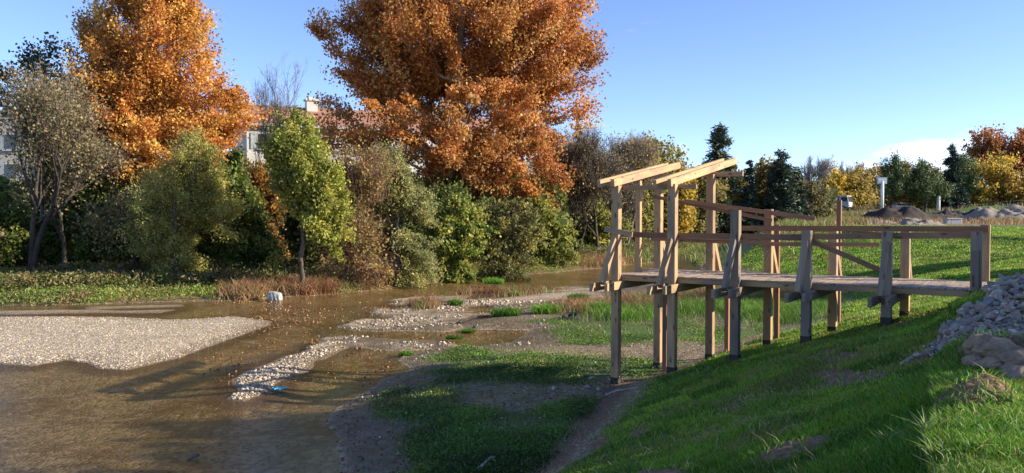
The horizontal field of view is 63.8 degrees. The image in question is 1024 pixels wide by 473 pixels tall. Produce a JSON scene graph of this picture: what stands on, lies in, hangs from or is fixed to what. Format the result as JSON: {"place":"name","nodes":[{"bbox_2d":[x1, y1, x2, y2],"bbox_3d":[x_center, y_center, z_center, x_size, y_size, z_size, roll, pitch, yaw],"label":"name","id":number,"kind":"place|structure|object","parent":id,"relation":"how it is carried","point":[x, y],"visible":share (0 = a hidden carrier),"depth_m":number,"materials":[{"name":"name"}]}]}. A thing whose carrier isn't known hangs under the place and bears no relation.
{"place":"outdoors","nodes":[
{"label":"outdoors","id":0,"kind":"place"},
{"bbox_2d":[0,316,278,377],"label":"gravel bar","id":1,"kind":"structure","parent":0,"point":[103,355],"depth_m":26.84,"materials":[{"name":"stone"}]},
{"bbox_2d":[0,260,701,469],"bbox_3d":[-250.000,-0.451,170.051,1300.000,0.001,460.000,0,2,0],"label":"river","id":2,"kind":"structure","parent":0,"point":[277,339],"depth_m":29.15,"materials":[{"name":"liquid"}]},
{"bbox_2d":[203,291,525,385],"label":"riffle stones","id":3,"kind":"object","parent":2,"relation":"on","point":[295,320],"visible":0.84,"depth_m":32.35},
{"bbox_2d":[0,206,1023,472],"bbox_3d":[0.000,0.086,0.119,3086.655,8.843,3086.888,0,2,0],"label":"ground","id":4,"kind":"structure","parent":0,"point":[296,436],"depth_m":20.51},
{"bbox_2d":[0,202,54,267],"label":"understory shrub","id":5,"kind":"object","parent":4,"relation":"on","point":[12,223],"visible":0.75,"depth_m":51.12,"materials":[{"name":"green plant"}]},
{"bbox_2d":[0,109,81,182],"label":"apartment block","id":6,"kind":"structure","parent":4,"relation":"on","point":[5,167],"depth_m":82.87,"materials":[{"name":"white concrete"}]},
{"bbox_2d":[2,133,17,150],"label":"window","id":7,"kind":"structure","parent":6,"relation":"in","point":[7,148],"depth_m":82.80,"materials":[{"name":"grey glass"}]},
{"bbox_2d":[4,163,18,180],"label":"window","id":8,"kind":"structure","parent":6,"relation":"in","point":[6,170],"depth_m":82.88,"materials":[{"name":"grey glass"}]},
{"bbox_2d":[0,31,90,218],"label":"olive green tree","id":9,"kind":"object","parent":4,"relation":"on","point":[35,58],"visible":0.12,"depth_m":54.36,"materials":[{"name":"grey plant"}]},
{"bbox_2d":[0,100,90,265],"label":"ash tree","id":10,"kind":"object","parent":4,"relation":"on","point":[61,230],"visible":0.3,"depth_m":48.13,"materials":[{"name":"green plant"}]},
{"bbox_2d":[18,183,102,264],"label":"understory shrub","id":11,"kind":"object","parent":4,"relation":"on","point":[52,251],"visible":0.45,"depth_m":51.95,"materials":[{"name":"green plant"}]},
{"bbox_2d":[0,48,143,269],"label":"ash tree","id":12,"kind":"object","parent":4,"relation":"on","point":[37,122],"visible":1,"depth_m":45.47,"materials":[{"name":"green plant"}]},
{"bbox_2d":[56,162,146,266],"bbox_3d":[-25.651,-1.366,51.962,5.309,8.077,4.112,1,2,24],"label":"understory shrub","id":13,"kind":"object","parent":4,"relation":"on","point":[85,254],"visible":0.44,"depth_m":50.98,"materials":[{"name":"green plant"}]},
{"bbox_2d":[61,165,183,268],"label":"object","id":14,"kind":"object","parent":4,"relation":"on","point":[115,219],"visible":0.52,"depth_m":45.24,"materials":[{"name":"green plant"}]},
{"bbox_2d":[43,0,273,261],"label":"plane tree","id":15,"kind":"object","parent":4,"relation":"on","point":[152,107],"visible":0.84,"depth_m":52.07,"materials":[{"name":"orange plant"}]},
{"bbox_2d":[112,124,253,278],"bbox_3d":[-17.858,-1.800,44.815,7.676,8.771,5.223,0,2,0],"label":"willow tree","id":16,"kind":"object","parent":4,"relation":"on","point":[189,206],"visible":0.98,"depth_m":44.29,"materials":[{"name":"green plant"}]},
{"bbox_2d":[149,164,234,267],"bbox_3d":[-19.806,-0.971,52.016,6.561,7.582,5.136,0,2,0],"label":"understory shrub","id":17,"kind":"object","parent":4,"relation":"on","point":[198,249],"visible":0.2,"depth_m":51.09,"materials":[{"name":"green plant"}]},
{"bbox_2d":[198,144,286,270],"bbox_3d":[-16.244,-1.367,49.720,5.328,8.541,3.903,1,2,21],"label":"understory shrub","id":18,"kind":"object","parent":4,"relation":"on","point":[256,245],"visible":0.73,"depth_m":49.36,"materials":[{"name":"green plant"}]},
{"bbox_2d":[245,159,291,259],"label":"understory shrub","id":19,"kind":"object","parent":4,"relation":"on","point":[275,209],"visible":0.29,"depth_m":55.40,"materials":[{"name":"orange plant"}]},
{"bbox_2d":[266,291,282,303],"bbox_3d":[-11.627,2.994,40.307,0.748,0.634,0.513,0,2,0],"label":"wrapped block","id":20,"kind":"object","parent":4,"relation":"on","point":[272,296],"depth_m":40.08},
{"bbox_2d":[248,51,308,161],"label":"bare tree","id":21,"kind":"object","parent":4,"relation":"on","point":[269,121],"visible":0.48,"depth_m":73.33,"materials":[{"name":"grey plant"}]},
{"bbox_2d":[0,168,569,266],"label":"riverside thicket","id":22,"kind":"object","parent":4,"relation":"on","point":[292,232],"visible":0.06,"depth_m":63.33,"materials":[{"name":"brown plant"}]},
{"bbox_2d":[254,103,362,284],"bbox_3d":[-10.591,-1.978,43.122,5.440,9.807,4.171,0,2,0],"label":"poplar tree","id":23,"kind":"object","parent":4,"relation":"on","point":[311,193],"visible":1,"depth_m":42.22,"materials":[{"name":"green plant"}]},
{"bbox_2d":[287,218,355,266],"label":"understory shrub","id":24,"kind":"object","parent":4,"relation":"on","point":[296,245],"visible":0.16,"depth_m":50.90,"materials":[{"name":"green plant"}]},
{"bbox_2d":[0,243,696,306],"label":"bank herbs","id":25,"kind":"object","parent":4,"relation":"on","point":[71,293],"visible":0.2,"depth_m":40.29,"materials":[{"name":"green plant"}]},
{"bbox_2d":[0,238,697,291],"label":"bank nettles","id":26,"kind":"object","parent":4,"relation":"on","point":[69,274],"visible":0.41,"depth_m":44.04,"materials":[{"name":"green plant"}]},
{"bbox_2d":[3,242,695,302],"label":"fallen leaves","id":27,"kind":"object","parent":4,"relation":"on","point":[214,296],"visible":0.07,"depth_m":40.56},
{"bbox_2d":[308,130,403,286],"bbox_3d":[-8.611,-1.059,46.033,5.930,9.948,4.832,0,2,0],"label":"bare thicket","id":28,"kind":"object","parent":4,"relation":"on","point":[359,174],"visible":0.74,"depth_m":45.57,"materials":[{"name":"brown plant"}]},
{"bbox_2d":[232,97,564,229],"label":"long house","id":29,"kind":"structure","parent":4,"relation":"on","point":[311,107],"depth_m":89.25,"materials":[{"name":"ceramic"}]},
{"bbox_2d":[349,136,450,289],"bbox_3d":[-6.660,-1.234,47.921,6.307,9.357,4.487,0,2,0],"label":"willow shrub","id":30,"kind":"object","parent":4,"relation":"on","point":[405,195],"visible":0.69,"depth_m":47.38,"materials":[{"name":"green plant"}]},
{"bbox_2d":[231,299,631,471],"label":"pebbles","id":31,"kind":"object","parent":4,"relation":"on","point":[274,370],"visible":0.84,"depth_m":24.24,"materials":[{"name":"gravel"}]},
{"bbox_2d":[395,175,489,265],"bbox_3d":[-5.049,-0.751,57.730,7.068,7.215,4.752,0,2,0],"label":"understory shrub","id":32,"kind":"object","parent":4,"relation":"on","point":[442,194],"visible":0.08,"depth_m":57.11,"materials":[{"name":"green plant"}]},
{"bbox_2d":[211,248,695,300],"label":"dry weeds","id":33,"kind":"object","parent":4,"relation":"on","point":[244,286],"visible":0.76,"depth_m":42.81,"materials":[{"name":"brown plant"}]},
{"bbox_2d":[445,298,463,305],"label":"grass tuft","id":34,"kind":"object","parent":4,"relation":"on","point":[454,302],"visible":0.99,"depth_m":37.31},
{"bbox_2d":[304,0,613,211],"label":"plane tree","id":35,"kind":"object","parent":4,"relation":"on","point":[434,63],"visible":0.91,"depth_m":61.33,"materials":[{"name":"orange plant"}]},
{"bbox_2d":[416,189,501,284],"bbox_3d":[-3.589,0.143,51.810,5.417,6.338,3.820,0,2,16],"label":"bramble bush","id":36,"kind":"object","parent":4,"relation":"on","point":[463,228],"visible":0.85,"depth_m":51.18,"materials":[{"name":"green plant"}]},
{"bbox_2d":[458,315,493,323],"bbox_3d":[-1.534,3.217,32.172,0.644,0.158,1.942,1,2,44],"label":"driftwood","id":37,"kind":"object","parent":4,"relation":"on","point":[469,318],"visible":1,"depth_m":32.34,"materials":[{"name":"grey wood"}]},
{"bbox_2d":[398,283,570,310],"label":"dry island weeds","id":38,"kind":"object","parent":4,"relation":"on","point":[427,303],"visible":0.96,"depth_m":42.23,"materials":[{"name":"brown plant"}]},
{"bbox_2d":[479,276,506,283],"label":"grass tuft","id":39,"kind":"object","parent":4,"relation":"on","point":[492,280],"visible":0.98,"depth_m":49.31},
{"bbox_2d":[488,305,523,316],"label":"grass tuft","id":40,"kind":"object","parent":4,"relation":"on","point":[508,311],"visible":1,"depth_m":32.53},
{"bbox_2d":[468,189,544,265],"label":"understory shrub","id":41,"kind":"object","parent":4,"relation":"on","point":[538,255],"visible":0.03,"depth_m":60.84,"materials":[{"name":"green plant"}]},
{"bbox_2d":[467,195,550,282],"bbox_3d":[-0.941,0.246,53.953,7.697,6.895,5.125,0,2,0],"label":"thicket","id":42,"kind":"object","parent":4,"relation":"on","point":[516,231],"visible":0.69,"depth_m":53.17,"materials":[{"name":"green plant"}]},
{"bbox_2d":[326,322,755,472],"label":"shore litter","id":43,"kind":"object","parent":4,"relation":"on","point":[363,458],"visible":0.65,"depth_m":16.83,"materials":[{"name":"brown plant"}]},
{"bbox_2d":[528,302,563,313],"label":"grass tuft","id":44,"kind":"object","parent":4,"relation":"on","point":[544,308],"visible":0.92,"depth_m":32.87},
{"bbox_2d":[525,191,583,266],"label":"hazel bush","id":45,"kind":"object","parent":4,"relation":"on","point":[566,251],"visible":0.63,"depth_m":61.09,"materials":[{"name":"green plant"}]},
{"bbox_2d":[343,320,773,472],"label":"flat stalks","id":46,"kind":"object","parent":4,"relation":"on","point":[495,402],"visible":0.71,"depth_m":17.06,"materials":[{"name":"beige plant"}]},
{"bbox_2d":[562,312,579,319],"bbox_3d":[2.257,3.075,31.495,0.702,0.177,0.702,-6,16,0],"label":"old tyre","id":47,"kind":"object","parent":4,"relation":"on","point":[568,314],"visible":0.86,"depth_m":31.46,"materials":[{"name":"rubber"}]},
{"bbox_2d":[350,303,792,472],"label":"flat weeds","id":48,"kind":"object","parent":4,"relation":"on","point":[520,454],"visible":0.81,"depth_m":16.51,"materials":[{"name":"green plant"}]},
{"bbox_2d":[566,291,590,301],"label":"grass tuft","id":49,"kind":"object","parent":4,"relation":"on","point":[576,294],"visible":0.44,"depth_m":39.23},
{"bbox_2d":[524,121,651,252],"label":"elm tree","id":50,"kind":"object","parent":4,"relation":"on","point":[591,166],"visible":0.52,"depth_m":67.52,"materials":[{"name":"brown plant"}]},
{"bbox_2d":[558,129,629,248],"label":"elm tree","id":51,"kind":"object","parent":4,"relation":"on","point":[595,234],"visible":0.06,"depth_m":76.67,"materials":[{"name":"brown plant"}]},
{"bbox_2d":[578,300,610,313],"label":"grass tuft","id":52,"kind":"object","parent":4,"relation":"on","point":[600,304],"visible":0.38,"depth_m":32.88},
{"bbox_2d":[570,197,634,249],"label":"broadleaf tree","id":53,"kind":"object","parent":4,"relation":"on","point":[589,237],"visible":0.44,"depth_m":80.45,"materials":[{"name":"green plant"}]},
{"bbox_2d":[600,129,667,245],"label":"elm tree","id":54,"kind":"object","parent":4,"relation":"on","point":[643,153],"visible":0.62,"depth_m":83.74,"materials":[{"name":"grey plant"}]},
{"bbox_2d":[598,139,678,242],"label":"broadleaf tree","id":55,"kind":"object","parent":4,"relation":"on","point":[648,219],"visible":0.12,"depth_m":90.62,"materials":[{"name":"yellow plant"}]},
{"bbox_2d":[635,130,693,241],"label":"broadleaf tree","id":56,"kind":"object","parent":4,"relation":"on","point":[679,153],"visible":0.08,"depth_m":98.94,"materials":[{"name":"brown plant"}]},
{"bbox_2d":[662,295,666,371],"bbox_3d":[3.738,2.474,20.075,0.110,2.259,0.110,1,2,33],"label":"wooden stake","id":57,"kind":"object","parent":4,"relation":"on","point":[664,331],"visible":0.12,"depth_m":20.02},
{"bbox_2d":[541,285,795,317],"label":"dry shore weeds","id":58,"kind":"object","parent":4,"relation":"on","point":[634,298],"visible":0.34,"depth_m":34.81,"materials":[{"name":"brown plant"}]},
{"bbox_2d":[653,161,699,242],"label":"broadleaf tree","id":59,"kind":"object","parent":4,"relation":"on","point":[686,221],"visible":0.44,"depth_m":96.73,"materials":[{"name":"yellow plant"}]},
{"bbox_2d":[684,163,731,232],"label":"broadleaf tree","id":60,"kind":"object","parent":4,"relation":"on","point":[700,215],"visible":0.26,"depth_m":103.33,"materials":[{"name":"yellow plant"}]},
{"bbox_2d":[698,122,747,232],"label":"spruce tree","id":61,"kind":"object","parent":4,"relation":"on","point":[720,141],"visible":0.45,"depth_m":107.13,"materials":[{"name":"green plant"}]},
{"bbox_2d":[724,295,729,352],"bbox_3d":[5.643,2.405,21.574,0.110,1.919,0.110,1,2,33],"label":"wooden stake","id":62,"kind":"object","parent":4,"relation":"on","point":[727,324],"visible":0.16,"depth_m":21.53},
{"bbox_2d":[715,162,758,232],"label":"broadleaf tree","id":63,"kind":"object","parent":4,"relation":"on","point":[735,197],"visible":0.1,"depth_m":110.34,"materials":[{"name":"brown plant"}]},
{"bbox_2d":[621,208,877,267],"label":"bank grass","id":64,"kind":"structure","parent":4,"relation":"on","point":[701,248],"depth_m":75.29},
{"bbox_2d":[737,160,763,233],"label":"spruce tree","id":65,"kind":"object","parent":4,"relation":"on","point":[750,199],"visible":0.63,"depth_m":107.51,"materials":[{"name":"green plant"}]},
{"bbox_2d":[743,154,777,215],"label":"broadleaf tree","id":66,"kind":"object","parent":4,"relation":"on","point":[760,175],"visible":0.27,"depth_m":111.09,"materials":[{"name":"green plant"}]},
{"bbox_2d":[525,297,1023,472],"bbox_3d":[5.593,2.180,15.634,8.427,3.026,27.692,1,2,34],"label":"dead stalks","id":67,"kind":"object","parent":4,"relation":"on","point":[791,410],"visible":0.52,"depth_m":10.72,"materials":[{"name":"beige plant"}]},
{"bbox_2d":[774,225,779,339],"bbox_3d":[6.654,1.310,20.644,0.110,3.212,0.110,1,2,33],"label":"wooden stake","id":68,"kind":"object","parent":4,"relation":"on","point":[776,306],"visible":0.58,"depth_m":20.61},
{"bbox_2d":[755,149,805,231],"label":"spruce tree","id":69,"kind":"object","parent":4,"relation":"on","point":[780,174],"visible":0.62,"depth_m":107.35,"materials":[{"name":"green plant"}]},
{"bbox_2d":[555,224,1023,472],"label":"lawn grass","id":70,"kind":"structure","parent":4,"relation":"on","point":[897,335],"depth_m":11.73,"materials":[{"name":"plant"}]},
{"bbox_2d":[589,158,990,384],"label":"wooden platform","id":71,"kind":"structure","parent":4,"relation":"on","point":[667,277],"depth_m":18.02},
{"bbox_2d":[783,165,816,220],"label":"spruce tree","id":72,"kind":"object","parent":4,"relation":"on","point":[797,183],"visible":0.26,"depth_m":108.28,"materials":[{"name":"green plant"}]},
{"bbox_2d":[599,180,1004,227],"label":"distant woodland","id":73,"kind":"object","parent":4,"relation":"on","point":[833,192],"visible":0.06,"depth_m":131.31,"materials":[{"name":"green plant"}]},
{"bbox_2d":[798,154,835,186],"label":"bare tree","id":74,"kind":"object","parent":4,"relation":"on","point":[820,172],"visible":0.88,"depth_m":148.43,"materials":[{"name":"grey plant"}]},
{"bbox_2d":[799,171,835,218],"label":"broadleaf tree","id":75,"kind":"object","parent":4,"relation":"on","point":[818,195],"visible":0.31,"depth_m":116.33,"materials":[{"name":"green plant"}]},
{"bbox_2d":[815,161,859,206],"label":"broadleaf tree","id":76,"kind":"object","parent":4,"relation":"on","point":[835,178],"visible":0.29,"depth_m":163.17,"materials":[{"name":"yellow plant"}]},
{"bbox_2d":[836,200,841,322],"bbox_3d":[8.555,0.828,21.531,0.110,3.560,0.110,1,2,33],"label":"wooden stake","id":77,"kind":"object","parent":4,"relation":"on","point":[839,213],"visible":0.44,"depth_m":21.46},
{"bbox_2d":[836,195,852,210],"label":"tipper lorry","id":78,"kind":"object","parent":4,"relation":"on","point":[847,202],"visible":0.32,"depth_m":147.20,"materials":[{"name":"white paint"}]},
{"bbox_2d":[838,162,880,209],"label":"broadleaf tree","id":79,"kind":"object","parent":4,"relation":"on","point":[862,197],"visible":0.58,"depth_m":165.37,"materials":[{"name":"yellow plant"}]},
{"bbox_2d":[853,166,884,208],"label":"broadleaf tree","id":80,"kind":"object","parent":4,"relation":"on","point":[877,191],"visible":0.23,"depth_m":170.19,"materials":[{"name":"yellow plant"}]},
{"bbox_2d":[876,176,886,208],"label":"advert mast","id":81,"kind":"object","parent":4,"relation":"on","point":[882,181],"visible":0.91,"depth_m":144.63,"materials":[{"name":"metal"}]},
{"bbox_2d":[867,428,908,444],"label":"broad weed","id":82,"kind":"object","parent":4,"relation":"on","point":[887,438],"visible":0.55,"depth_m":6.66,"materials":[{"name":"green plant"}]},
{"bbox_2d":[874,148,913,206],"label":"pine tree","id":83,"kind":"object","parent":4,"relation":"on","point":[896,180],"visible":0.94,"depth_m":148.99,"materials":[{"name":"green plant"}]},
{"bbox_2d":[779,326,1023,472],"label":"tall grass","id":84,"kind":"structure","parent":4,"relation":"on","point":[986,424],"depth_m":6.54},
{"bbox_2d":[862,206,955,221],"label":"soil mound","id":85,"kind":"object","parent":4,"relation":"on","point":[897,212],"visible":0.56,"depth_m":98.01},
{"bbox_2d":[885,155,933,204],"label":"broadleaf tree","id":86,"kind":"object","parent":4,"relation":"on","point":[898,199],"visible":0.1,"depth_m":180.45,"materials":[{"name":"green plant"}]},
{"bbox_2d":[798,202,1023,231],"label":"clearing brush","id":87,"kind":"object","parent":4,"relation":"on","point":[1006,221],"visible":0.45,"depth_m":88.03,"materials":[{"name":"brown plant"}]},
{"bbox_2d":[892,218,943,224],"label":"gravel heap","id":88,"kind":"object","parent":4,"relation":"on","point":[910,221],"visible":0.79,"depth_m":79.19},
{"bbox_2d":[890,409,955,434],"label":"broad weed","id":89,"kind":"object","parent":4,"relation":"on","point":[924,421],"visible":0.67,"depth_m":6.26,"materials":[{"name":"green plant"}]},
{"bbox_2d":[905,160,945,208],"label":"broadleaf tree","id":90,"kind":"object","parent":4,"relation":"on","point":[921,202],"visible":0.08,"depth_m":175.91,"materials":[{"name":"green plant"}]},
{"bbox_2d":[903,155,958,211],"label":"pine tree","id":91,"kind":"object","parent":4,"relation":"on","point":[925,187],"visible":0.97,"depth_m":148.89,"materials":[{"name":"green plant"}]},
{"bbox_2d":[908,426,965,456],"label":"broad weed","id":92,"kind":"object","parent":4,"relation":"on","point":[927,448],"visible":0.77,"depth_m":5.60,"materials":[{"name":"green plant"}]},
{"bbox_2d":[932,142,971,210],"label":"spruce tree","id":93,"kind":"object","parent":4,"relation":"on","point":[951,164],"visible":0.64,"depth_m":151.03,"materials":[{"name":"green plant"}]},
{"bbox_2d":[942,218,962,223],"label":"concrete block","id":94,"kind":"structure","parent":4,"relation":"on","point":[954,220],"depth_m":85.49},
{"bbox_2d":[932,209,974,216],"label":"soil mound","id":95,"kind":"object","parent":4,"relation":"on","point":[946,212],"visible":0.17,"depth_m":103.73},
{"bbox_2d":[900,274,1023,363],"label":"rubble","id":96,"kind":"object","parent":4,"relation":"on","point":[1003,312],"visible":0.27,"depth_m":11.69,"materials":[{"name":"stone"}]},
{"bbox_2d":[975,303,986,311],"bbox_3d":[6.870,1.046,12.036,0.173,0.157,0.115,1,2,32],"label":"stone","id":97,"kind":"object","parent":96,"relation":"on","point":[979,307],"visible":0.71,"depth_m":12.00,"materials":[{"name":"stone"}]},
{"bbox_2d":[945,151,984,195],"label":"pine tree","id":98,"kind":"object","parent":4,"relation":"on","point":[968,176],"visible":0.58,"depth_m":156.45,"materials":[{"name":"green plant"}]},
{"bbox_2d":[961,353,983,366],"bbox_3d":[4.747,1.281,8.433,0.236,0.161,0.197,-2,0,6],"label":"rock","id":99,"kind":"object","parent":4,"relation":"on","point":[969,359],"visible":0.62,"depth_m":8.39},
{"bbox_2d":[962,333,997,353],"bbox_3d":[4.913,1.144,8.586,0.354,0.259,0.431,4,-20,3],"label":"rock","id":100,"kind":"object","parent":4,"relation":"on","point":[969,343],"visible":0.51,"depth_m":8.51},
{"bbox_2d":[972,355,1002,370],"bbox_3d":[4.826,1.297,8.292,0.336,0.189,0.316,-20,-21,38],"label":"rock","id":101,"kind":"object","parent":4,"relation":"on","point":[991,361],"visible":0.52,"depth_m":8.19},
{"bbox_2d":[957,148,1022,206],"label":"broadleaf tree","id":102,"kind":"object","parent":4,"relation":"on","point":[994,169],"visible":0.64,"depth_m":157.76,"materials":[{"name":"yellow plant"}]},
{"bbox_2d":[960,123,1023,205],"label":"plane tree","id":103,"kind":"object","parent":4,"relation":"on","point":[991,143],"visible":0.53,"depth_m":182.54,"materials":[{"name":"orange plant"}]},
{"bbox_2d":[960,204,1023,221],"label":"gravel heap","id":104,"kind":"object","parent":4,"relation":"on","point":[1013,210],"visible":0.62,"depth_m":96.86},
{"bbox_2d":[971,337,1023,357],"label":"rock","id":105,"kind":"object","parent":4,"relation":"on","point":[994,346],"visible":0.62,"depth_m":8.29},
{"bbox_2d":[975,381,1023,401],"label":"broad weed","id":106,"kind":"object","parent":4,"relation":"on","point":[1010,397],"visible":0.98,"depth_m":6.74,"materials":[{"name":"green plant"}]},
{"bbox_2d":[989,162,1023,205],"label":"broadleaf tree","id":107,"kind":"object","parent":4,"relation":"on","point":[1015,194],"visible":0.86,"depth_m":156.37,"materials":[{"name":"yellow plant"}]},
{"bbox_2d":[996,348,1023,370],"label":"rock","id":108,"kind":"object","parent":4,"relation":"on","point":[1011,357],"visible":0.43,"depth_m":8.06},
{"bbox_2d":[1000,365,1023,383],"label":"rock","id":109,"kind":"object","parent":4,"relation":"on","point":[1013,371],"visible":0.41,"depth_m":7.61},
{"bbox_2d":[1007,125,1023,178],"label":"plane tree","id":110,"kind":"object","parent":4,"relation":"on","point":[1020,149],"visible":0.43,"depth_m":182.04,"materials":[{"name":"orange plant"}]},
{"bbox_2d":[0,0,1023,204],"label":"sky","id":111,"kind":"structure","parent":0,"point":[849,80],"materials":[{"name":"blue"}]},
{"bbox_2d":[556,269,864,328],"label":"shore grass","id":112,"kind":"structure","parent":0,"point":[751,309],"depth_m":31.37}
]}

